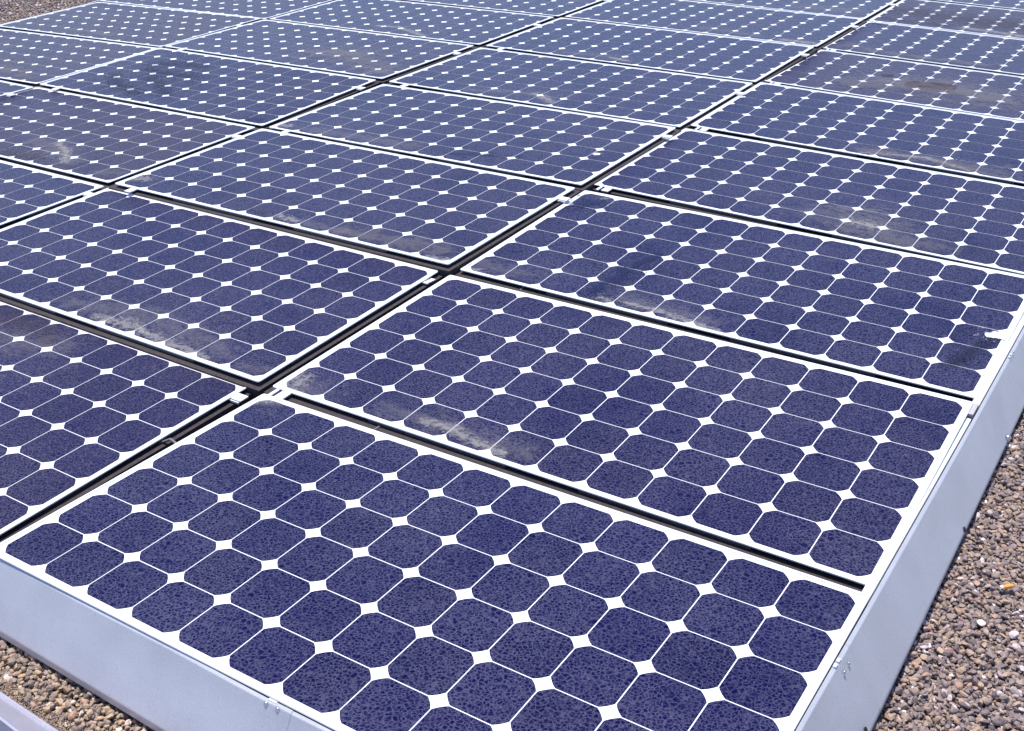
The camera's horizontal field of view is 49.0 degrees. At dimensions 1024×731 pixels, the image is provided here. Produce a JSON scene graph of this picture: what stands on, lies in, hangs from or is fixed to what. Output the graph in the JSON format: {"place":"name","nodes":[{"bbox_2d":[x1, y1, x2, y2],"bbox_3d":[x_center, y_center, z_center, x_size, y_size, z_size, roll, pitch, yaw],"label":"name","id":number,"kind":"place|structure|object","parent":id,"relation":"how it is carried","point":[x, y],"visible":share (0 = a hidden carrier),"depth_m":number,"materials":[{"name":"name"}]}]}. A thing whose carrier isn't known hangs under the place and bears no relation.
{"place":"outdoors","nodes":[
{"label":"outdoors","id":0,"kind":"place"},
{"bbox_2d":[0,0,96,23],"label":"gravel","id":1,"kind":"structure","parent":0,"point":[9,11],"depth_m":8.03,"materials":[{"name":"gravel"}]},
{"bbox_2d":[0,0,1023,730],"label":"ground","id":2,"kind":"structure","parent":0,"point":[968,604],"depth_m":2.15,"materials":[{"name":"gravel"}]},
{"bbox_2d":[0,80,32,97],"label":"solar panel","id":3,"kind":"object","parent":2,"relation":"on","point":[8,89],"visible":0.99,"depth_m":5.67,"materials":[{"name":"blue"}]},
{"bbox_2d":[0,691,58,730],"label":"metal flashing","id":4,"kind":"object","parent":2,"relation":"on","point":[15,716],"visible":1,"depth_m":2.03,"materials":[{"name":"metal"}]},
{"bbox_2d":[0,0,104,27],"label":"steel edging","id":5,"kind":"object","parent":2,"relation":"on","point":[60,10],"visible":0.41,"depth_m":7.52,"materials":[{"name":"grey metal"}]},
{"bbox_2d":[0,160,105,228],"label":"solar panel","id":6,"kind":"object","parent":2,"relation":"on","point":[26,192],"visible":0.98,"depth_m":4.28,"materials":[{"name":"blue"}]},
{"bbox_2d":[0,637,154,730],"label":"gravel","id":7,"kind":"structure","parent":2,"relation":"on","point":[12,658],"depth_m":2.11,"materials":[{"name":"brown gravel"}]},
{"bbox_2d":[0,29,155,87],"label":"solar panel","id":8,"kind":"object","parent":2,"relation":"on","point":[31,59],"visible":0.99,"depth_m":6.28,"materials":[{"name":"blue"}]},
{"bbox_2d":[0,302,251,542],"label":"solar panel","id":9,"kind":"object","parent":2,"relation":"on","point":[82,413],"visible":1,"depth_m":2.87,"materials":[{"name":"blue"}]},
{"bbox_2d":[158,438,176,443],"bbox_3d":[-0.830,0.194,2.717,0.116,0.033,0.028,23,37,37],"label":"cable","id":10,"kind":"object","parent":9,"relation":"on","point":[168,440],"visible":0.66,"depth_m":2.72,"materials":[{"name":"grey plastic"}]},
{"bbox_2d":[0,87,258,187],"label":"solar panel","id":11,"kind":"object","parent":2,"relation":"on","point":[104,143],"visible":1,"depth_m":4.91,"materials":[{"name":"blue"}]},
{"bbox_2d":[0,2,260,47],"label":"solar panel","id":12,"kind":"object","parent":2,"relation":"on","point":[155,27],"visible":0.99,"depth_m":6.96,"materials":[{"name":"blue"}]},
{"bbox_2d":[0,559,292,730],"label":"steel edging","id":13,"kind":"object","parent":2,"relation":"on","point":[148,680],"visible":1,"depth_m":2.06,"materials":[{"name":"grey metal"}]},
{"bbox_2d":[36,47,379,128],"bbox_3d":[-1.528,-1.377,5.609,1.606,0.074,0.846,16,35,29],"label":"solar panel","id":14,"kind":"object","parent":2,"relation":"on","point":[258,95],"visible":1,"depth_m":5.53,"materials":[{"name":"blue"}]},
{"bbox_2d":[100,0,335,19],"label":"solar panel","id":15,"kind":"object","parent":2,"relation":"on","point":[265,9],"visible":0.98,"depth_m":7.33,"materials":[{"name":"blue"}]},
{"bbox_2d":[0,188,442,399],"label":"solar panel","id":16,"kind":"object","parent":2,"relation":"on","point":[255,310],"visible":0.99,"depth_m":3.48,"materials":[{"name":"blue"}]},
{"bbox_2d":[287,711,332,730],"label":"steel edging","id":17,"kind":"object","parent":2,"relation":"on","point":[298,722],"visible":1,"depth_m":1.85,"materials":[{"name":"silver metal"}]},
{"bbox_2d":[165,19,477,84],"bbox_3d":[-1.069,-1.723,6.189,1.606,0.074,0.846,16,33,29],"label":"solar panel","id":18,"kind":"object","parent":2,"relation":"on","point":[382,58],"visible":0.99,"depth_m":6.12,"materials":[{"name":"blue"}]},
{"bbox_2d":[109,129,580,278],"bbox_3d":[-0.633,-0.631,4.172,1.606,0.074,0.846,16,33,29],"label":"solar panel","id":19,"kind":"object","parent":2,"relation":"on","point":[444,220],"visible":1,"depth_m":4.07,"materials":[{"name":"blue"}]},
{"bbox_2d":[270,0,554,47],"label":"solar panel","id":20,"kind":"object","parent":2,"relation":"on","point":[479,28],"visible":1,"depth_m":6.72,"materials":[{"name":"blue"}]},
{"bbox_2d":[0,394,869,730],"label":"solar panel","id":21,"kind":"object","parent":2,"relation":"on","point":[332,572],"visible":1,"depth_m":2.14,"materials":[{"name":"blue"}]},
{"bbox_2d":[794,418,970,730],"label":"edge rail","id":22,"kind":"object","parent":21,"relation":"attached to","point":[880,570],"visible":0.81,"depth_m":2.26,"materials":[{"name":"silver metal"}]},
{"bbox_2d":[268,84,680,191],"bbox_3d":[-0.180,-0.974,4.771,1.606,0.074,0.846,16,33,29],"label":"solar panel","id":23,"kind":"object","parent":2,"relation":"on","point":[581,152],"visible":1,"depth_m":4.69,"materials":[{"name":"blue"}]},
{"bbox_2d":[397,0,608,18],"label":"solar panel","id":24,"kind":"object","parent":2,"relation":"on","point":[556,9],"visible":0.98,"depth_m":7.05,"materials":[{"name":"blue"}]},
{"bbox_2d":[387,47,754,130],"bbox_3d":[0.271,-1.321,5.389,1.606,0.074,0.846,16,33,29],"label":"solar panel","id":25,"kind":"object","parent":2,"relation":"on","point":[679,101],"visible":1,"depth_m":5.32,"materials":[{"name":"blue"}]},
{"bbox_2d":[264,275,972,591],"bbox_3d":[0.239,0.104,2.822,1.571,0.074,0.846,16,33,29],"label":"solar panel","id":26,"kind":"object","parent":2,"relation":"on","point":[827,473],"visible":1,"depth_m":2.71,"materials":[{"name":"blue"}]},
{"bbox_2d":[484,18,817,84],"bbox_3d":[0.729,-1.672,6.014,1.606,0.074,0.846,17,34,29],"label":"solar panel","id":27,"kind":"object","parent":2,"relation":"on","point":[754,62],"visible":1,"depth_m":5.95,"materials":[{"name":"blue"}]},
{"bbox_2d":[565,0,866,50],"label":"solar panel","id":28,"kind":"object","parent":2,"relation":"on","point":[818,31],"visible":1,"depth_m":6.57,"materials":[{"name":"blue"}]},
{"bbox_2d":[454,190,1023,401],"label":"solar panel","id":29,"kind":"object","parent":2,"relation":"on","point":[940,326],"visible":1,"depth_m":3.35,"materials":[{"name":"blue"}]},
{"bbox_2d":[972,313,1023,408],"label":"edge rail","id":30,"kind":"object","parent":29,"relation":"attached to","point":[984,389],"visible":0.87,"depth_m":2.90,"materials":[{"name":"silver metal"}]},
{"bbox_2d":[964,403,978,420],"bbox_3d":[1.104,0.109,2.704,0.020,0.017,0.061,16,33,29],"label":"rail clip","id":31,"kind":"object","parent":30,"relation":"attached to","point":[972,411],"visible":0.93,"depth_m":2.69,"materials":[{"name":"silver metal"}]},
{"bbox_2d":[688,0,900,20],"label":"solar panel","id":32,"kind":"object","parent":2,"relation":"on","point":[866,10],"visible":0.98,"depth_m":6.95,"materials":[{"name":"blue"}]},
{"bbox_2d":[592,128,1023,274],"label":"solar panel","id":33,"kind":"object","parent":2,"relation":"on","point":[953,218],"visible":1,"depth_m":4.03,"materials":[{"name":"blue"}]},
{"bbox_2d":[796,644,879,730],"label":"steel edging","id":34,"kind":"object","parent":2,"relation":"on","point":[844,699],"visible":1,"depth_m":1.93,"materials":[{"name":"grey metal"}]},
{"bbox_2d":[690,82,1023,186],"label":"solar panel","id":35,"kind":"object","parent":2,"relation":"on","point":[982,147],"visible":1,"depth_m":4.70,"materials":[{"name":"blue"}]},
{"bbox_2d":[765,49,1023,120],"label":"solar panel","id":36,"kind":"object","parent":2,"relation":"on","point":[950,88],"visible":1,"depth_m":5.39,"materials":[{"name":"blue"}]},
{"bbox_2d":[823,21,1023,76],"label":"solar panel","id":37,"kind":"object","parent":2,"relation":"on","point":[981,52],"visible":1,"depth_m":6.03,"materials":[{"name":"blue"}]},
{"bbox_2d":[846,341,1023,716],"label":"steel edging","id":38,"kind":"object","parent":2,"relation":"on","point":[881,638],"visible":1,"depth_m":2.33,"materials":[{"name":"grey metal"}]},
{"bbox_2d":[869,0,1023,38],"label":"solar panel","id":39,"kind":"object","parent":2,"relation":"on","point":[999,22],"visible":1,"depth_m":6.67,"materials":[{"name":"blue"}]},
{"bbox_2d":[872,409,1023,730],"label":"gravel","id":40,"kind":"structure","parent":2,"relation":"on","point":[972,616],"depth_m":2.21,"materials":[{"name":"gravel"}]},
{"bbox_2d":[999,584,1013,589],"bbox_3d":[1.019,0.455,2.315,0.028,0.010,0.009,-5,29,-6],"label":"cigarette butt","id":41,"kind":"object","parent":40,"relation":"on","point":[1006,586],"visible":1,"depth_m":2.31,"materials":[{"name":"orange paper"}]},
{"bbox_2d":[928,0,1023,10],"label":"solar panel","id":42,"kind":"object","parent":2,"relation":"on","point":[1012,4],"visible":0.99,"depth_m":7.05,"materials":[{"name":"blue"}]},
{"bbox_2d":[1016,328,1023,350],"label":"steel edging","id":43,"kind":"object","parent":2,"relation":"on","point":[1020,339],"visible":1,"depth_m":3.03,"materials":[{"name":"silver metal"}]}
]}

